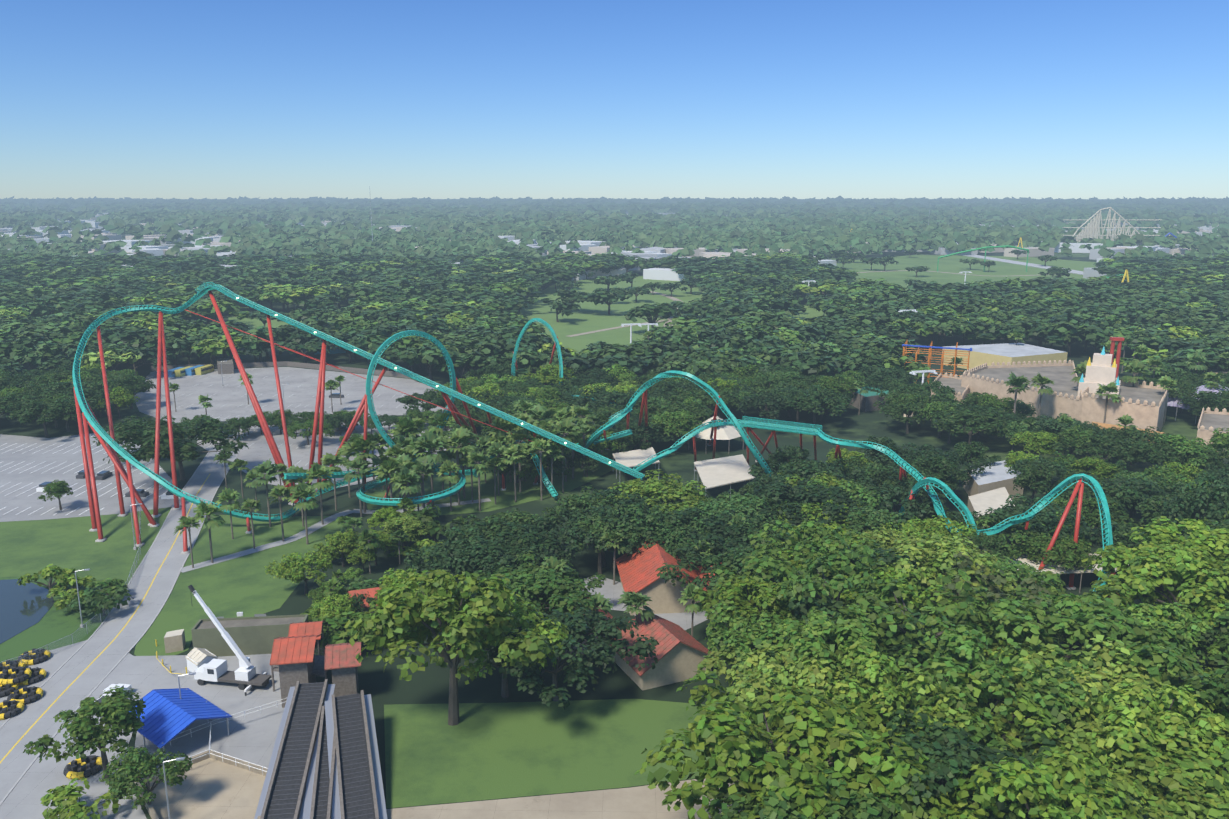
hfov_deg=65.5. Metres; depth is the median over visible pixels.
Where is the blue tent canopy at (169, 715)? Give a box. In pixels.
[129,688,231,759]
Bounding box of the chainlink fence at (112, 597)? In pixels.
[2,513,140,661]
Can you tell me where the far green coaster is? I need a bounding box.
[850,228,1128,282]
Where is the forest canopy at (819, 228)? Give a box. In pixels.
[0,196,1228,263]
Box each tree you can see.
[0,253,30,258]
[0,261,50,271]
[0,262,16,267]
[0,268,17,273]
[0,272,20,281]
[0,279,41,286]
[0,282,29,288]
[0,284,39,292]
[0,288,34,296]
[0,290,43,298]
[0,295,40,304]
[0,303,25,308]
[0,306,30,316]
[0,313,26,325]
[0,317,36,325]
[0,320,65,331]
[0,331,13,339]
[0,340,65,361]
[0,353,22,368]
[0,362,25,373]
[0,372,41,391]
[0,384,69,416]
[0,386,27,411]
[0,393,24,414]
[1,302,19,305]
[2,294,36,300]
[2,333,50,369]
[3,254,45,260]
[6,398,76,436]
[9,341,63,369]
[10,324,74,337]
[10,392,73,424]
[13,258,48,263]
[13,322,72,337]
[15,328,68,363]
[17,259,66,267]
[17,293,76,305]
[17,299,70,317]
[19,395,114,430]
[23,286,46,294]
[23,685,145,778]
[24,266,82,276]
[24,272,72,280]
[26,279,56,288]
[27,282,51,287]
[27,315,46,321]
[27,382,73,414]
[30,378,127,399]
[31,297,76,308]
[31,309,61,316]
[32,253,74,258]
[32,341,88,355]
[33,277,84,286]
[35,357,95,370]
[37,323,72,334]
[38,255,80,259]
[38,283,71,289]
[38,480,73,509]
[41,362,88,373]
[41,396,70,427]
[43,266,76,270]
[43,329,96,343]
[43,373,63,380]
[44,275,87,278]
[44,320,82,329]
[46,310,97,325]
[47,311,88,320]
[49,259,71,262]
[52,346,97,360]
[52,367,110,380]
[53,283,106,292]
[53,309,109,319]
[57,291,84,299]
[57,373,123,383]
[62,270,101,276]
[62,284,111,292]
[62,341,107,352]
[64,301,124,311]
[66,318,114,331]
[67,371,93,381]
[71,253,121,261]
[71,269,102,276]
[71,297,90,306]
[71,297,136,309]
[71,313,122,327]
[72,277,126,287]
[76,283,104,290]
[77,284,147,294]
[77,289,118,298]
[77,291,140,297]
[80,347,140,371]
[80,363,106,370]
[82,326,125,341]
[83,275,126,283]
[83,295,121,301]
[83,379,132,416]
[87,313,123,318]
[87,338,121,346]
[91,341,134,370]
[92,414,195,446]
[95,386,139,418]
[99,746,192,811]
[100,371,136,401]
[101,270,132,273]
[102,261,157,269]
[102,267,135,273]
[103,328,154,344]
[103,417,248,480]
[105,253,155,258]
[105,281,149,287]
[106,368,146,384]
[107,256,158,264]
[107,271,155,277]
[107,277,156,285]
[107,321,180,336]
[108,272,158,279]
[109,296,134,304]
[109,373,156,408]
[111,260,159,265]
[112,305,175,317]
[115,318,143,325]
[118,346,170,374]
[120,306,184,320]
[122,297,180,309]
[125,269,158,273]
[127,276,168,281]
[127,295,173,307]
[128,294,158,303]
[128,317,166,329]
[128,326,190,364]
[130,282,168,288]
[130,313,165,322]
[131,255,156,258]
[134,261,177,267]
[137,257,167,262]
[139,266,167,269]
[139,284,171,291]
[142,314,181,326]
[143,276,162,280]
[144,284,201,295]
[146,283,200,291]
[150,278,187,284]
[156,255,194,258]
[158,256,224,262]
[158,282,205,289]
[163,275,175,280]
[163,291,206,298]
[164,259,204,265]
[164,305,194,317]
[165,326,203,356]
[166,264,205,273]
[166,336,208,364]
[170,319,209,330]
[171,294,204,320]
[171,325,221,356]
[174,297,227,318]
[175,274,209,281]
[179,269,222,277]
[180,279,208,286]
[180,332,200,360]
[180,415,220,427]
[181,298,234,323]
[182,254,236,258]
[187,269,230,278]
[188,257,226,264]
[189,332,245,359]
[190,328,231,362]
[192,262,224,268]
[192,327,238,357]
[193,414,206,423]
[195,300,249,320]
[197,273,237,279]
[197,280,256,290]
[197,292,235,303]
[197,340,245,368]
[201,266,239,272]
[201,277,236,282]
[206,279,227,283]
[207,320,244,333]
[211,422,255,438]
[212,290,251,297]
[216,320,248,334]
[216,326,273,361]
[219,257,233,262]
[219,272,263,279]
[222,274,268,282]
[222,282,266,306]
[223,280,256,302]
[224,417,248,436]
[225,258,270,265]
[226,253,269,261]
[228,269,259,273]
[229,254,276,259]
[232,269,283,276]
[235,272,275,278]
[235,289,261,310]
[241,265,283,272]
[241,411,280,434]
[243,283,263,304]
[243,283,299,310]
[246,290,277,309]
[246,295,270,303]
[246,310,285,325]
[246,339,286,361]
[250,262,289,267]
[251,326,281,353]
[253,260,302,265]
[253,328,292,358]
[257,258,273,262]
[260,276,299,283]
[264,551,332,594]
[268,276,311,285]
[268,296,305,311]
[270,418,288,433]
[271,311,304,321]
[272,255,324,262]
[272,409,294,429]
[274,324,320,356]
[275,338,328,362]
[278,268,326,279]
[278,419,304,435]
[283,284,315,287]
[284,285,347,308]
[287,411,326,430]
[287,420,335,444]
[289,308,323,321]
[289,316,330,330]
[291,252,335,257]
[292,286,335,310]
[295,293,339,308]
[298,261,326,265]
[300,254,334,259]
[300,413,329,421]
[303,268,354,278]
[304,261,343,266]
[305,264,339,271]
[305,285,346,299]
[305,305,340,325]
[306,580,355,602]
[308,593,356,620]
[309,257,347,262]
[310,274,345,283]
[312,266,356,271]
[312,277,349,286]
[312,528,360,566]
[313,330,368,362]
[316,316,375,333]
[318,305,354,321]
[319,330,380,359]
[321,329,334,354]
[324,409,360,423]
[324,413,353,434]
[328,258,359,265]
[329,283,343,306]
[331,261,363,273]
[333,275,362,282]
[333,284,360,301]
[334,254,389,263]
[337,311,363,320]
[339,433,363,442]
[339,587,377,611]
[340,410,370,429]
[341,567,363,586]
[343,569,550,725]
[344,325,390,352]
[345,270,382,277]
[345,282,401,297]
[345,285,403,304]
[346,546,376,573]
[347,294,380,308]
[348,301,371,307]
[348,333,387,367]
[350,303,366,312]
[352,529,394,564]
[353,268,400,274]
[354,308,380,322]
[355,263,389,274]
[355,281,372,284]
[355,287,413,299]
[357,260,377,263]
[358,255,403,260]
[359,418,381,433]
[360,275,389,282]
[360,306,411,335]
[361,260,415,268]
[362,303,383,309]
[365,320,409,326]
[366,344,412,370]
[366,509,400,531]
[367,301,417,312]
[368,252,396,257]
[369,278,415,288]
[369,298,433,305]
[369,568,434,609]
[372,301,423,309]
[372,322,424,337]
[372,414,405,431]
[374,296,400,305]
[377,317,399,323]
[378,275,419,282]
[379,259,420,267]
[379,308,444,319]
[380,514,427,549]
[381,286,421,297]
[381,505,402,521]
[382,273,407,277]
[383,278,424,288]
[384,265,438,274]
[385,346,423,373]
[388,308,462,321]
[388,330,441,339]
[388,337,410,367]
[389,255,429,260]
[392,296,434,304]
[392,335,442,367]
[396,389,446,416]
[398,342,463,380]
[399,261,437,268]
[400,311,445,322]
[402,408,421,418]
[403,342,429,371]
[403,410,423,419]
[404,323,447,335]
[404,527,538,575]
[405,268,450,276]
[405,319,458,331]
[405,341,448,373]
[406,253,462,260]
[406,319,457,330]
[409,260,442,268]
[409,293,435,300]
[410,285,452,295]
[411,280,451,294]
[412,311,475,323]
[415,264,452,270]
[416,304,450,311]
[416,336,471,346]
[418,545,439,567]
[419,277,457,283]
[421,409,442,420]
[422,344,485,376]
[423,301,473,314]
[425,276,471,282]
[425,295,464,302]
[425,327,448,337]
[427,258,459,262]
[429,288,468,300]
[430,401,469,416]
[432,260,458,265]
[433,354,484,377]
[433,380,475,398]
[439,265,496,273]
[439,333,467,343]
[439,550,597,643]
[440,273,496,280]
[440,391,514,426]
[440,513,540,563]
[443,276,483,285]
[446,335,492,372]
[447,283,488,293]
[447,305,490,312]
[448,322,490,332]
[448,517,576,573]
[449,267,477,275]
[449,585,572,697]
[450,273,493,278]
[450,325,490,336]
[450,401,492,424]
[451,300,506,311]
[451,377,477,389]
[452,318,482,327]
[453,301,481,306]
[453,330,476,336]
[453,402,516,426]
[454,253,505,259]
[457,342,492,375]
[458,270,505,275]
[458,522,580,564]
[458,552,531,582]
[459,383,518,402]
[460,262,502,269]
[462,299,483,308]
[463,361,526,380]
[464,508,550,530]
[465,290,499,299]
[465,379,490,388]
[466,309,492,317]
[467,278,513,286]
[470,325,526,340]
[471,284,532,294]
[472,314,516,325]
[472,374,524,390]
[473,255,534,261]
[473,294,523,301]
[473,339,529,366]
[474,436,569,482]
[474,559,515,592]
[475,259,515,263]
[475,308,507,313]
[475,321,521,333]
[476,289,528,297]
[476,301,521,314]
[477,298,528,311]
[477,426,507,438]
[478,271,528,279]
[481,296,505,301]
[481,315,500,324]
[483,262,532,268]
[483,350,512,363]
[483,354,522,368]
[484,271,531,280]
[485,256,528,259]
[485,391,536,403]
[485,604,658,709]
[488,313,526,319]
[489,278,537,292]
[489,286,543,297]
[489,456,518,487]
[490,544,567,570]
[491,380,544,393]
[492,268,518,273]
[493,266,525,271]
[493,397,550,410]
[494,252,526,256]
[494,331,553,348]
[494,398,540,419]
[496,315,525,323]
[497,385,544,399]
[499,262,530,269]
[500,333,554,343]
[500,391,528,398]
[502,338,540,350]
[503,295,537,314]
[503,319,544,334]
[506,376,549,384]
[507,376,528,381]
[508,345,573,367]
[511,557,606,606]
[513,258,532,263]
[514,349,558,376]
[516,279,543,287]
[516,398,577,412]
[516,459,571,488]
[517,255,538,259]
[517,592,552,613]
[519,266,576,278]
[523,364,576,385]
[524,387,542,396]
[524,442,563,482]
[526,272,560,288]
[527,261,568,269]
[529,386,564,405]
[534,398,569,418]
[535,255,574,260]
[535,502,663,566]
[538,258,567,264]
[538,342,578,372]
[540,288,590,311]
[541,266,578,284]
[541,485,620,545]
[548,300,580,321]
[551,275,572,288]
[552,253,584,257]
[552,379,604,387]
[555,385,599,408]
[556,260,610,278]
[556,280,581,290]
[558,252,610,257]
[558,376,619,407]
[561,382,586,391]
[563,353,622,381]
[566,452,608,476]
[567,257,604,268]
[568,266,594,282]
[571,351,601,369]
[571,367,618,380]
[571,515,643,573]
[573,390,616,407]
[574,383,611,405]
[574,428,621,452]
[577,348,598,355]
[580,404,623,418]
[581,341,632,350]
[581,487,682,524]
[582,260,625,269]
[583,289,632,314]
[586,386,649,410]
[588,253,643,266]
[591,256,621,262]
[592,286,625,303]
[592,427,651,452]
[592,504,692,550]
[593,276,616,289]
[594,275,620,290]
[595,342,666,366]
[595,409,639,427]
[595,469,732,514]
[600,268,617,273]
[601,412,664,446]
[601,418,677,449]
[602,349,662,373]
[603,364,638,383]
[606,383,639,407]
[610,253,640,260]
[611,271,637,286]
[617,380,641,387]
[619,259,650,272]
[619,376,666,395]
[620,408,644,433]
[622,258,653,267]
[624,303,699,330]
[627,286,649,301]
[627,388,681,409]
[630,339,661,370]
[632,356,661,376]
[632,396,673,410]
[634,670,946,818]
[635,259,661,268]
[635,371,659,382]
[637,352,658,372]
[641,374,672,380]
[641,517,718,558]
[642,282,666,294]
[642,339,694,366]
[642,411,663,444]
[643,399,722,441]
[647,258,688,267]
[647,317,707,333]
[647,378,702,398]
[648,361,679,374]
[649,377,699,390]
[649,409,702,451]
[649,507,783,568]
[650,403,703,430]
[652,302,676,318]
[652,500,768,535]
[653,327,694,339]
[654,360,705,376]
[655,541,796,607]
[656,387,715,405]
[659,282,687,296]
[660,348,713,363]
[661,255,698,267]
[662,695,871,818]
[664,375,705,381]
[665,334,711,349]
[669,261,710,271]
[669,335,707,346]
[670,298,711,307]
[671,346,717,353]
[672,264,710,274]
[675,305,723,319]
[677,303,707,308]
[678,278,706,293]
[679,258,705,262]
[682,396,701,405]
[683,273,706,286]
[683,350,718,367]
[683,385,737,416]
[684,354,744,373]
[684,368,740,383]
[688,373,760,407]
[689,259,729,268]
[689,359,725,375]
[691,302,728,308]
[692,256,721,262]
[692,573,794,667]
[694,318,726,328]
[694,489,814,524]
[695,327,732,348]
[696,276,744,288]
[697,623,905,751]
[698,283,743,294]
[700,271,723,279]
[700,303,743,318]
[700,314,744,323]
[701,292,746,300]
[704,264,720,272]
[704,297,731,306]
[704,599,820,690]
[706,255,743,260]
[706,261,758,274]
[706,324,726,334]
[706,378,743,411]
[706,726,947,818]
[707,260,755,264]
[707,389,737,411]
[709,519,947,609]
[709,691,879,763]
[710,287,757,294]
[711,348,766,371]
[711,349,757,368]
[711,513,791,569]
[713,297,738,301]
[714,270,729,274]
[718,257,745,261]
[718,300,769,308]
[720,282,770,291]
[721,273,753,279]
[721,325,757,344]
[723,317,772,329]
[725,335,768,355]
[726,326,768,343]
[726,348,772,361]
[728,364,761,381]
[728,390,759,419]
[728,390,792,422]
[729,370,754,383]
[729,385,761,416]
[729,474,867,526]
[730,256,762,261]
[730,266,782,274]
[731,271,756,276]
[733,303,799,315]
[733,321,772,331]
[735,290,773,302]
[735,604,888,694]
[737,312,793,324]
[737,377,765,408]
[738,262,782,269]
[738,275,781,290]
[738,481,759,496]
[739,339,791,354]
[741,293,796,307]
[742,309,781,316]
[743,294,788,308]
[744,327,802,342]
[748,256,769,260]
[748,457,864,481]
[749,361,772,376]
[749,472,790,504]
[750,261,791,267]
[750,266,796,272]
[751,252,795,259]
[751,270,787,275]
[751,286,782,291]
[751,363,801,377]
[751,372,798,388]
[752,350,777,365]
[752,457,780,474]
[752,525,796,544]
[753,290,783,306]
[753,310,798,329]
[757,330,804,342]
[758,257,808,265]
[764,273,807,280]
[764,291,803,301]
[765,370,807,385]
[766,445,810,465]
[768,321,817,342]
[768,345,828,362]
[769,289,790,297]
[769,385,853,426]
[769,538,831,579]
[770,253,813,264]
[770,380,813,409]
[770,382,830,421]
[771,475,893,527]
[772,590,940,707]
[775,329,805,346]
[775,544,892,620]
[776,471,853,506]
[776,498,886,531]
[777,286,801,297]
[778,269,812,275]
[778,320,825,338]
[779,277,813,296]
[779,300,806,317]
[779,559,980,648]
[780,352,840,375]
[782,521,851,553]
[783,362,835,377]
[787,342,830,350]
[788,271,822,279]
[790,347,837,362]
[792,282,845,295]
[794,316,824,324]
[794,341,832,355]
[794,373,838,384]
[796,254,821,260]
[797,263,832,266]
[797,317,818,325]
[798,370,812,376]
[800,279,822,288]
[801,332,816,342]
[801,505,843,527]
[802,546,934,609]
[803,478,895,518]
[804,382,856,415]
[805,278,842,295]
[805,294,828,300]
[807,263,838,267]
[807,294,853,310]
[807,335,843,343]
[808,266,859,276]
[808,374,857,391]
[809,279,851,297]
[810,267,855,278]
[811,322,844,338]
[811,375,856,414]
[812,272,855,293]
[812,339,851,374]
[812,644,979,760]
[813,315,872,327]
[814,317,849,335]
[814,388,848,419]
[815,298,862,314]
[820,351,854,375]
[823,304,878,318]
[825,250,849,258]
[826,331,866,346]
[826,448,872,474]
[827,284,874,294]
[827,293,849,299]
[828,525,923,554]
[829,299,876,308]
[829,323,873,334]
[829,323,880,335]
[835,355,883,377]
[835,370,864,383]
[835,534,891,605]
[836,257,854,264]
[838,312,860,318]
[838,567,1005,686]
[841,330,873,339]
[841,336,886,352]
[843,456,886,486]
[845,505,914,532]
[846,282,879,289]
[846,291,889,305]
[846,311,898,327]
[846,364,901,385]
[847,252,866,262]
[848,347,906,368]
[849,295,867,300]
[850,301,905,313]
[851,278,904,300]
[854,285,889,291]
[855,476,945,522]
[856,435,903,464]
[860,257,873,269]
[863,333,892,339]
[864,323,917,338]
[864,367,916,384]
[865,288,916,301]
[865,376,905,391]
[865,467,944,500]
[866,447,967,482]
[867,335,923,354]
[868,315,893,325]
[870,465,949,508]
[871,255,898,270]
[872,303,913,317]
[872,442,993,474]
[873,294,933,305]
[873,400,944,433]
[874,337,900,366]
[875,345,926,363]
[876,323,909,339]
[876,388,930,401]
[876,533,1017,613]
[877,355,931,379]
[879,522,928,540]
[879,619,1095,760]
[883,708,1041,818]
[885,392,951,426]
[885,393,930,427]
[888,310,915,318]
[888,378,956,399]
[889,299,930,309]
[891,318,932,340]
[891,536,993,586]
[891,748,1142,818]
[897,515,982,542]
[902,287,931,296]
[902,454,969,489]
[904,278,926,289]
[905,249,921,257]
[905,265,929,276]
[905,312,971,345]
[905,648,1093,756]
[907,281,946,288]
[907,288,945,297]
[907,469,953,511]
[910,311,974,342]
[914,303,969,316]
[915,506,957,519]
[917,615,1070,659]
[918,401,956,437]
[919,317,974,346]
[920,289,963,297]
[920,728,1150,818]
[923,283,957,289]
[923,510,983,533]
[926,403,1021,444]
[926,551,1064,623]
[928,293,975,301]
[931,409,972,443]
[932,293,989,303]
[932,403,1006,435]
[933,393,958,403]
[934,301,983,314]
[936,566,1203,700]
[937,632,1015,657]
[939,289,974,296]
[939,466,971,493]
[943,300,985,312]
[945,402,1007,440]
[947,597,1038,655]
[951,283,992,294]
[951,536,1035,585]
[952,293,995,300]
[952,318,997,344]
[952,441,1000,464]
[955,302,1004,310]
[959,258,979,269]
[959,391,1005,407]
[960,514,1052,561]
[962,323,1006,344]
[966,279,1006,292]
[967,313,995,333]
[968,293,1025,302]
[968,690,1003,732]
[969,532,1013,558]
[970,726,1164,807]
[971,493,1119,541]
[972,393,1017,411]
[972,634,1228,755]
[974,298,1008,308]
[974,316,1002,343]
[975,315,1026,342]
[976,298,1019,309]
[977,552,1066,598]
[979,309,1025,316]
[980,261,995,271]
[984,414,1058,449]
[985,317,1033,342]
[988,309,1035,338]
[993,702,1151,785]
[995,420,1029,453]
[996,399,1035,416]
[998,284,1034,291]
[999,277,1038,287]
[1002,287,1054,297]
[1002,410,1033,440]
[1004,450,1038,466]
[1004,456,1066,493]
[1007,300,1060,311]
[1007,430,1064,454]
[1008,285,1030,290]
[1009,249,1029,258]
[1010,292,1035,300]
[1010,298,1063,308]
[1011,305,1053,316]
[1013,464,1059,506]
[1015,451,1110,478]
[1016,313,1049,338]
[1018,690,1228,818]
[1019,317,1060,346]
[1021,288,1078,298]
[1023,536,1093,584]
[1027,277,1066,287]
[1027,319,1080,348]
[1028,414,1113,456]
[1031,479,1142,522]
[1031,512,1105,548]
[1034,295,1078,299]
[1034,592,1079,649]
[1035,306,1087,318]
[1037,413,1097,427]
[1038,255,1056,265]
[1038,267,1069,276]
[1040,279,1093,289]
[1042,319,1115,355]
[1046,617,1110,655]
[1047,313,1105,345]
[1048,330,1086,351]
[1049,423,1084,454]
[1050,306,1063,310]
[1050,431,1149,462]
[1051,286,1101,296]
[1051,469,1098,497]
[1051,495,1090,523]
[1051,544,1096,577]
[1052,297,1108,308]
[1053,277,1110,280]
[1054,424,1102,454]
[1057,308,1114,319]
[1059,497,1139,528]
[1068,279,1109,288]
[1068,456,1119,479]
[1069,314,1101,341]
[1070,285,1120,290]
[1072,502,1093,525]
[1076,324,1143,357]
[1079,302,1116,309]
[1081,290,1122,298]
[1081,322,1113,351]
[1081,524,1228,634]
[1083,301,1128,311]
[1083,681,1228,793]
[1084,276,1118,285]
[1084,305,1146,318]
[1085,282,1109,288]
[1085,455,1127,480]
[1086,297,1128,306]
[1087,313,1129,326]
[1088,337,1127,356]
[1091,278,1126,285]
[1091,318,1141,328]
[1092,265,1148,273]
[1092,425,1149,460]
[1093,261,1112,266]
[1093,285,1127,290]
[1093,292,1147,302]
[1093,521,1145,551]
[1096,265,1158,274]
[1096,426,1172,465]
[1098,476,1170,521]
[1099,258,1148,261]
[1099,269,1138,274]
[1103,286,1154,298]
[1105,260,1156,268]
[1105,277,1143,288]
[1108,256,1154,259]
[1108,794,1172,818]
[1109,273,1135,279]
[1111,602,1226,681]
[1111,701,1228,818]
[1112,257,1163,262]
[1112,304,1152,315]
[1112,470,1161,514]
[1113,348,1169,366]
[1117,312,1148,322]
[1117,432,1227,466]
[1118,781,1205,818]
[1120,273,1185,289]
[1120,473,1199,497]
[1120,538,1228,609]
[1122,258,1161,264]
[1124,299,1160,308]
[1124,355,1158,374]
[1125,278,1187,287]
[1125,293,1168,306]
[1127,326,1177,350]
[1127,333,1164,358]
[1127,464,1189,494]
[1131,323,1206,339]
[1134,311,1188,323]
[1134,323,1151,327]
[1135,338,1216,358]
[1135,494,1208,535]
[1136,283,1179,291]
[1137,516,1228,617]
[1138,365,1200,384]
[1140,378,1178,390]
[1141,332,1198,350]
[1142,287,1179,296]
[1143,269,1181,275]
[1145,306,1204,319]
[1145,356,1166,368]
[1145,461,1204,479]
[1148,670,1185,688]
[1149,434,1212,468]
[1151,278,1207,287]
[1155,256,1204,262]
[1155,319,1200,328]
[1157,300,1216,307]
[1158,261,1201,269]
[1158,294,1217,305]
[1158,302,1212,310]
[1160,473,1228,529]
[1161,352,1228,371]
[1161,377,1202,412]
[1162,284,1213,290]
[1164,347,1219,355]
[1164,662,1228,753]
[1165,364,1208,372]
[1166,552,1228,613]
[1166,635,1211,684]
[1167,478,1210,495]
[1168,290,1227,302]
[1169,273,1228,283]
[1171,370,1225,377]
[1172,267,1225,273]
[1172,346,1224,365]
[1173,304,1226,310]
[1176,287,1202,291]
[1176,448,1221,468]
[1177,384,1228,406]
[1178,390,1228,412]
[1178,519,1228,539]
[1179,255,1208,259]
[1181,334,1227,340]
[1182,271,1214,276]
[1183,315,1218,327]
[1184,609,1227,670]
[1186,337,1228,347]
[1186,373,1228,387]
[1187,400,1228,415]
[1188,305,1228,323]
[1188,464,1226,478]
[1191,311,1228,322]
[1191,325,1228,337]
[1193,265,1228,271]
[1193,667,1224,681]
[1196,274,1228,284]
[1196,291,1228,299]
[1201,289,1228,295]
[1201,347,1228,355]
[1202,511,1228,528]
[1203,260,1228,265]
[1203,359,1228,372]
[1204,256,1228,261]
[1205,278,1223,283]
[1205,281,1228,290]
[1205,331,1228,339]
[1207,284,1228,290]
[1207,427,1228,458]
[1207,603,1228,669]
[1208,263,1228,271]
[1208,467,1228,481]
[1209,298,1228,306]
[1211,320,1228,330]
[1212,477,1228,492]
[1213,252,1228,257]
[1213,272,1228,279]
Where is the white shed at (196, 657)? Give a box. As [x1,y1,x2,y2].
[185,647,217,672]
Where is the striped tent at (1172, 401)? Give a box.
[1167,383,1228,423]
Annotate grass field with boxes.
[508,276,709,352]
[837,255,1096,289]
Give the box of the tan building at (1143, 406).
[1080,378,1169,431]
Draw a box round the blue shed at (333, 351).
[314,344,345,353]
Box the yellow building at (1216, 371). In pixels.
[1204,367,1228,373]
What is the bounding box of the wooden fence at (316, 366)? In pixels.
[151,361,409,377]
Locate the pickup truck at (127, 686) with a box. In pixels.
[94,684,131,702]
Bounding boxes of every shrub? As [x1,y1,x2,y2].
[16,564,76,591]
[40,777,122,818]
[46,575,95,597]
[53,588,85,610]
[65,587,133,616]
[84,578,127,596]
[300,600,349,619]
[309,605,344,635]
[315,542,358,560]
[320,609,377,647]
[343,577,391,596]
[380,531,422,556]
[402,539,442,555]
[407,504,468,542]
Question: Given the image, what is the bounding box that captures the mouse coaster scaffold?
[902,342,972,383]
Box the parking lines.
[0,436,168,514]
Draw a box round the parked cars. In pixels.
[36,393,421,498]
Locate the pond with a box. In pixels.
[0,579,53,643]
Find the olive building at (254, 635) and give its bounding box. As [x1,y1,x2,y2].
[191,614,308,656]
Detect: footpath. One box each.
[178,510,351,572]
[351,498,490,513]
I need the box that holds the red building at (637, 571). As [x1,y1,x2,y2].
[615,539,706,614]
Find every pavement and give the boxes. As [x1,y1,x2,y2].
[0,432,173,521]
[0,640,146,818]
[133,367,447,422]
[134,654,283,773]
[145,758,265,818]
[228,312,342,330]
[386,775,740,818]
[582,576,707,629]
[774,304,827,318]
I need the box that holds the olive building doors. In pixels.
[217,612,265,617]
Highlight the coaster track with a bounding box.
[72,282,1112,602]
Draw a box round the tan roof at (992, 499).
[967,487,1014,531]
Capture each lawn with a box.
[0,576,117,662]
[134,515,360,655]
[384,699,753,807]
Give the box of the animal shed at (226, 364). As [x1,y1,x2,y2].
[217,358,233,373]
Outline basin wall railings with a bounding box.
[134,698,285,818]
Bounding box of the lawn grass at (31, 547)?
[0,507,171,584]
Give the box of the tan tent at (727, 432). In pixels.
[687,416,743,453]
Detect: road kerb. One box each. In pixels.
[0,451,238,804]
[0,452,208,728]
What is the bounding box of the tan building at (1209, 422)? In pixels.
[1196,407,1228,455]
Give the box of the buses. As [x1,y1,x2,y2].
[168,364,213,377]
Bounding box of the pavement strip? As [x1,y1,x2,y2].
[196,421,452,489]
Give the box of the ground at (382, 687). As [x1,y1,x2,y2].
[0,199,1228,818]
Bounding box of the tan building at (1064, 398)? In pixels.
[961,360,1082,420]
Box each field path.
[568,320,664,336]
[650,291,682,326]
[857,270,1070,275]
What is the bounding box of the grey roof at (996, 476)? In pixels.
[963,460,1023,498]
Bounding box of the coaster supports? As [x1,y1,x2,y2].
[73,290,1119,596]
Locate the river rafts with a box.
[0,648,102,778]
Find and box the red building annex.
[691,558,724,591]
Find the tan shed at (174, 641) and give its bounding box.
[164,629,185,652]
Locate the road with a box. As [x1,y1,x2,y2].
[0,451,237,801]
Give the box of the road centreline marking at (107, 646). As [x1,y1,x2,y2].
[0,474,209,762]
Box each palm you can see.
[169,383,179,411]
[174,515,199,567]
[191,500,225,562]
[197,394,212,414]
[214,452,231,487]
[215,487,241,538]
[228,458,249,497]
[238,373,252,403]
[239,498,260,548]
[243,468,263,501]
[251,458,280,526]
[268,484,290,540]
[274,462,287,501]
[281,465,304,516]
[283,466,312,526]
[286,481,318,543]
[303,462,334,524]
[320,452,345,510]
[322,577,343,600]
[325,379,338,411]
[332,569,345,582]
[334,375,344,404]
[335,516,355,528]
[336,445,355,497]
[339,435,381,512]
[340,517,362,547]
[343,454,373,516]
[356,528,379,573]
[359,432,385,489]
[369,517,379,529]
[371,458,402,500]
[372,431,392,489]
[372,454,394,500]
[384,445,411,500]
[388,418,420,437]
[388,471,414,514]
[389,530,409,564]
[390,435,403,447]
[392,466,420,497]
[393,434,413,454]
[393,460,414,513]
[395,453,411,509]
[396,497,413,513]
[403,501,417,513]
[404,435,434,505]
[406,415,426,461]
[406,469,428,510]
[411,460,435,508]
[412,429,445,507]
[425,411,455,475]
[434,417,456,449]
[434,437,454,498]
[436,459,461,510]
[440,426,476,504]
[447,423,478,494]
[451,443,475,497]
[460,450,484,501]
[462,424,475,468]
[467,449,491,511]
[475,434,490,482]
[485,441,506,495]
[485,456,507,503]
[486,416,516,443]
[486,429,508,486]
[496,412,519,481]
[502,444,527,501]
[505,428,532,491]
[506,416,532,480]
[513,398,536,419]
[514,413,541,481]
[525,404,554,426]
[525,437,553,500]
[536,420,553,430]
[536,429,558,491]
[536,556,570,582]
[538,444,564,497]
[539,408,556,430]
[552,406,572,425]
[552,417,581,481]
[554,412,578,463]
[555,441,572,492]
[559,431,585,454]
[566,434,582,478]
[570,403,595,467]
[576,423,595,475]
[585,414,601,429]
[592,592,613,620]
[596,414,611,453]
[599,530,627,584]
[617,590,654,623]
[643,329,653,339]
[677,582,704,636]
[695,539,715,555]
[727,513,751,535]
[853,380,868,414]
[946,357,963,374]
[1003,372,1030,412]
[1007,330,1023,344]
[1020,417,1039,453]
[1029,372,1054,418]
[1057,413,1075,454]
[1069,360,1086,382]
[1096,381,1121,422]
[1100,340,1116,356]
[1115,414,1137,457]
[1117,335,1135,372]
[1120,359,1151,386]
[1134,344,1149,379]
[1146,357,1165,378]
[1156,375,1180,423]
[1186,352,1207,373]
[1202,371,1224,388]
[1219,352,1228,370]
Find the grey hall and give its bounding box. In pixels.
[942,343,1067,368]
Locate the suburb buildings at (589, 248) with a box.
[0,209,1218,280]
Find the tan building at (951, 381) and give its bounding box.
[930,372,968,400]
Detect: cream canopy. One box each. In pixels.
[612,447,659,479]
[694,454,755,496]
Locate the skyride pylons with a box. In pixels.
[621,271,971,383]
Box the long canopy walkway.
[1009,554,1128,592]
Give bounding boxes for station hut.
[347,587,379,612]
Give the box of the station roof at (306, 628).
[288,621,324,655]
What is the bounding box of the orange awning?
[1092,422,1164,440]
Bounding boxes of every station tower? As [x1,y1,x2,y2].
[270,634,320,707]
[324,642,361,696]

